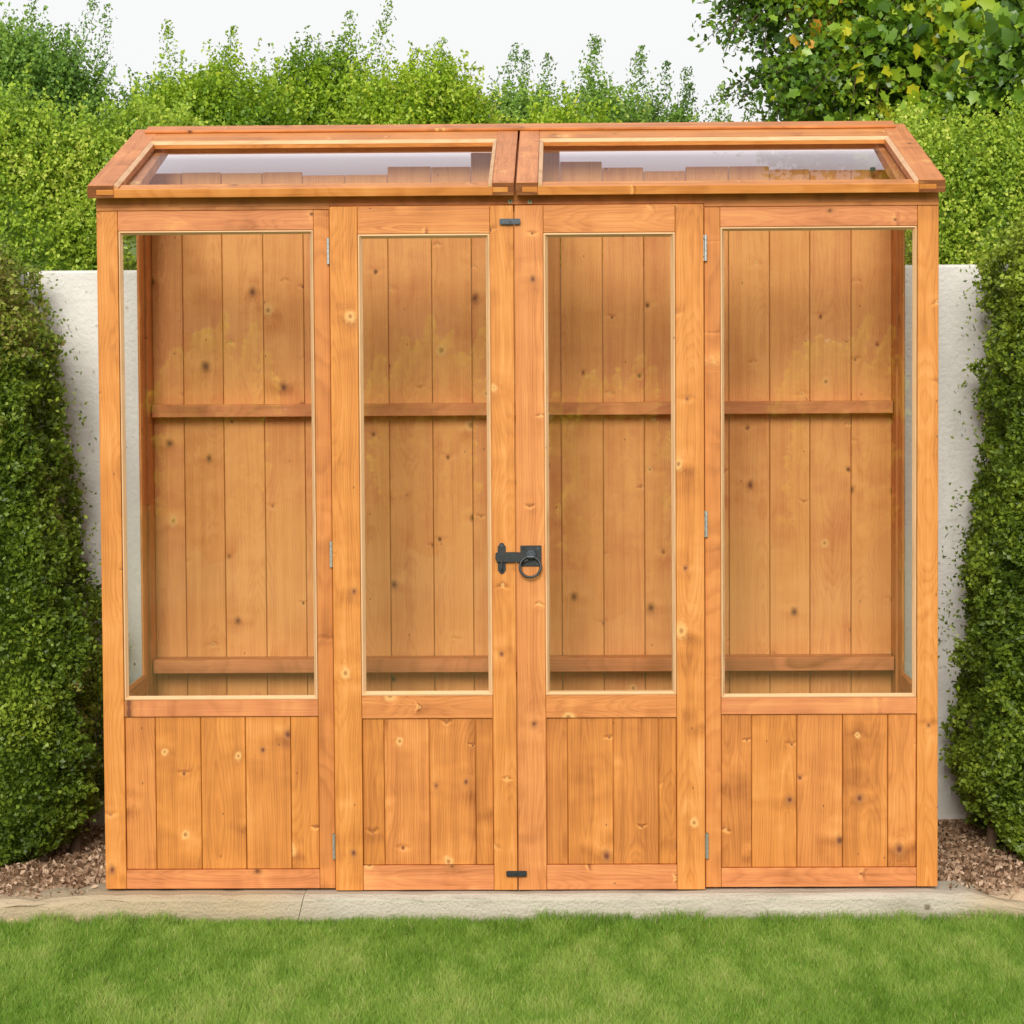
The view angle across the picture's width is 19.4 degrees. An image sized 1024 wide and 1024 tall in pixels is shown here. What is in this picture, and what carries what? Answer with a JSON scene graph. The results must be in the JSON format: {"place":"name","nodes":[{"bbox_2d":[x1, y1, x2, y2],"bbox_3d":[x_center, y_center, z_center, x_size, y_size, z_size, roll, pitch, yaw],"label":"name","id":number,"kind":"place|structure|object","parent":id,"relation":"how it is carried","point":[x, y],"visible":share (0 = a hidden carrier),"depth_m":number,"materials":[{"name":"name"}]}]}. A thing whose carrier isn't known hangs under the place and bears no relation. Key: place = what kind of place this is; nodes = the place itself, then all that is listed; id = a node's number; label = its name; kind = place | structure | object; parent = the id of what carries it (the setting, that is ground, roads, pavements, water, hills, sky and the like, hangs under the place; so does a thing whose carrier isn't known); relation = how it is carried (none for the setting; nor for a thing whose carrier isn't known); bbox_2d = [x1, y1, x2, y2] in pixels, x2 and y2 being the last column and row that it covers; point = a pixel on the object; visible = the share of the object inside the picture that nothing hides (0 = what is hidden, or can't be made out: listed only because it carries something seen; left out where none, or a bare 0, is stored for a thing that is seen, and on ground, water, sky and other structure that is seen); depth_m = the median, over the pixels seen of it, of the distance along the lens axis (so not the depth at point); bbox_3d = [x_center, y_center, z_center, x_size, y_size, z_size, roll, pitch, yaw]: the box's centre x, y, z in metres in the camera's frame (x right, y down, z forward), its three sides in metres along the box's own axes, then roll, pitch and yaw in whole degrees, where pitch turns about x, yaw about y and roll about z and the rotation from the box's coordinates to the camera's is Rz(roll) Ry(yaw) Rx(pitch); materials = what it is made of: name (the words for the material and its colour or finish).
{"place":"outdoors","nodes":[
{"label":"outdoors","id":0,"kind":"place"},
{"bbox_2d":[0,0,807,121],"label":"sky","id":1,"kind":"structure","parent":0,"point":[487,29],"materials":[{"name":"white"}]},
{"bbox_2d":[0,905,1023,1023],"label":"lawn","id":2,"kind":"structure","parent":0,"point":[521,979],"depth_m":5.85,"materials":[{"name":"green plant"}]},
{"bbox_2d":[0,819,1023,927],"bbox_3d":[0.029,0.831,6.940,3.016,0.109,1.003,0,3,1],"label":"bark mulch","id":3,"kind":"object","parent":0,"point":[949,839],"visible":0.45,"depth_m":6.86,"materials":[{"name":"gravel"}]},
{"bbox_2d":[0,232,135,867],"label":"clipped hedge","id":4,"kind":"object","parent":3,"relation":"on","point":[51,764],"visible":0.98,"depth_m":6.90,"materials":[{"name":"green plant"}]},
{"bbox_2d":[938,208,1023,861],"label":"clipped hedge","id":5,"kind":"object","parent":3,"relation":"on","point":[991,660],"visible":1,"depth_m":6.90,"materials":[{"name":"green plant"}]},
{"label":"ground","id":6,"kind":"structure","parent":0,"visible":0},
{"bbox_2d":[0,56,121,270],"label":"privet shrub","id":7,"kind":"object","parent":6,"relation":"on","point":[28,223],"visible":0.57,"depth_m":7.78,"materials":[{"name":"green plant"}]},
{"bbox_2d":[0,0,130,141],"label":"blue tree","id":8,"kind":"object","parent":6,"relation":"on","point":[18,49],"visible":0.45,"depth_m":9.16,"materials":[{"name":"green plant"}]},
{"bbox_2d":[7,70,255,270],"bbox_3d":[-0.969,-0.143,8.072,0.792,2.084,0.700,0,3,1],"label":"privet shrub","id":9,"kind":"object","parent":6,"relation":"on","point":[130,119],"visible":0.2,"depth_m":7.84,"materials":[{"name":"green plant"}]},
{"bbox_2d":[105,48,222,121],"bbox_3d":[-1.087,-0.334,9.638,0.685,2.289,0.703,-4,5,-44],"label":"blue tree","id":10,"kind":"object","parent":6,"relation":"on","point":[145,88],"depth_m":9.54,"materials":[{"name":"green plant"}]},
{"bbox_2d":[105,19,320,265],"bbox_3d":[-0.900,-0.330,9.139,0.716,2.334,0.716,0,3,1],"label":"lime tree","id":11,"kind":"object","parent":6,"relation":"on","point":[216,90],"visible":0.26,"depth_m":8.96,"materials":[{"name":"green plant"}]},
{"bbox_2d":[245,0,396,267],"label":"lime tree","id":12,"kind":"object","parent":6,"relation":"on","point":[318,72],"visible":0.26,"depth_m":9.26,"materials":[{"name":"green plant"}]},
{"bbox_2d":[320,37,517,267],"bbox_3d":[-0.272,-0.302,9.113,0.682,2.273,0.689,0,3,1],"label":"lime tree","id":13,"kind":"object","parent":6,"relation":"on","point":[433,95],"visible":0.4,"depth_m":8.93,"materials":[{"name":"green plant"}]},
{"bbox_2d":[0,881,1023,924],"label":"kerb","id":14,"kind":"structure","parent":6,"relation":"on","point":[256,904],"depth_m":6.43,"materials":[{"name":"concrete"}]},
{"bbox_2d":[87,121,944,890],"bbox_3d":[0.019,-0.050,6.809,1.819,1.691,0.853,0,3,1],"label":"greenhouse","id":15,"kind":"object","parent":14,"relation":"on","point":[547,701],"visible":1,"depth_m":6.84,"materials":[{"name":"brown wood"}]},
{"bbox_2d":[118,210,319,888],"bbox_3d":[-0.630,0.085,6.473,0.420,1.464,0.039,0,3,1],"label":"panel","id":16,"kind":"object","parent":15,"relation":"in","point":[211,780],"depth_m":6.49,"materials":[{"name":"brown wood"}]},
{"bbox_2d":[327,205,526,890],"bbox_3d":[-0.182,0.082,6.439,0.420,1.472,0.051,0,3,1],"label":"door","id":17,"kind":"structure","parent":15,"relation":"in","point":[381,838],"depth_m":6.45,"materials":[{"name":"brown wood"}]},
{"bbox_2d":[495,204,708,889],"bbox_3d":[0.192,0.080,6.428,0.456,1.472,0.060,0,3,1],"label":"door","id":18,"kind":"structure","parent":15,"relation":"in","point":[613,734],"depth_m":6.44,"materials":[{"name":"brown wood"}]},
{"bbox_2d":[720,206,916,886],"bbox_3d":[0.659,0.078,6.450,0.420,1.464,0.039,0,3,1],"label":"panel","id":19,"kind":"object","parent":15,"relation":"in","point":[824,794],"depth_m":6.46,"materials":[{"name":"brown wood"}]},
{"bbox_2d":[16,264,1013,827],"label":"garden wall","id":20,"kind":"structure","parent":6,"relation":"on","point":[72,296],"depth_m":7.43,"materials":[{"name":"white paint"}]},
{"bbox_2d":[483,42,579,123],"bbox_3d":[0.039,-0.337,9.508,0.529,2.294,0.687,0,3,1],"label":"tree","id":21,"kind":"object","parent":6,"relation":"on","point":[510,106],"visible":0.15,"depth_m":9.40,"materials":[{"name":"green plant"}]},
{"bbox_2d":[497,74,621,266],"bbox_3d":[0.154,-0.214,8.816,0.563,2.127,0.597,0,3,1],"label":"lime tree","id":22,"kind":"object","parent":6,"relation":"on","point":[563,115],"visible":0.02,"depth_m":8.69,"materials":[{"name":"green plant"}]},
{"bbox_2d":[554,33,676,258],"bbox_3d":[0.297,-0.331,9.312,0.521,2.302,0.651,1,4,25],"label":"tree","id":23,"kind":"object","parent":6,"relation":"on","point":[623,115],"visible":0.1,"depth_m":9.19,"materials":[{"name":"green plant"}]},
{"bbox_2d":[620,51,731,266],"bbox_3d":[0.476,-0.336,9.625,0.513,2.273,0.702,0,3,1],"label":"tree","id":24,"kind":"object","parent":6,"relation":"on","point":[678,115],"visible":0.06,"depth_m":9.54,"materials":[{"name":"green plant"}]},
{"bbox_2d":[694,80,777,265],"bbox_3d":[0.739,-0.269,9.406,0.429,2.162,0.498,0,3,1],"label":"sapling","id":25,"kind":"object","parent":6,"relation":"on","point":[717,119],"visible":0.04,"depth_m":9.35,"materials":[{"name":"green plant"}]},
{"bbox_2d":[687,0,1023,147],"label":"broadleaf tree","id":26,"kind":"object","parent":6,"relation":"on","point":[845,60],"visible":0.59,"depth_m":8.30,"materials":[{"name":"green plant"}]},
{"bbox_2d":[809,86,1001,265],"bbox_3d":[1.087,-0.120,7.992,0.684,2.021,0.675,2,4,31],"label":"privet shrub","id":27,"kind":"object","parent":6,"relation":"on","point":[917,130],"visible":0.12,"depth_m":7.78,"materials":[{"name":"green plant"}]},
{"bbox_2d":[931,79,1023,264],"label":"privet shrub","id":28,"kind":"object","parent":6,"relation":"on","point":[1006,202],"visible":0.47,"depth_m":7.73,"materials":[{"name":"green plant"}]}
]}

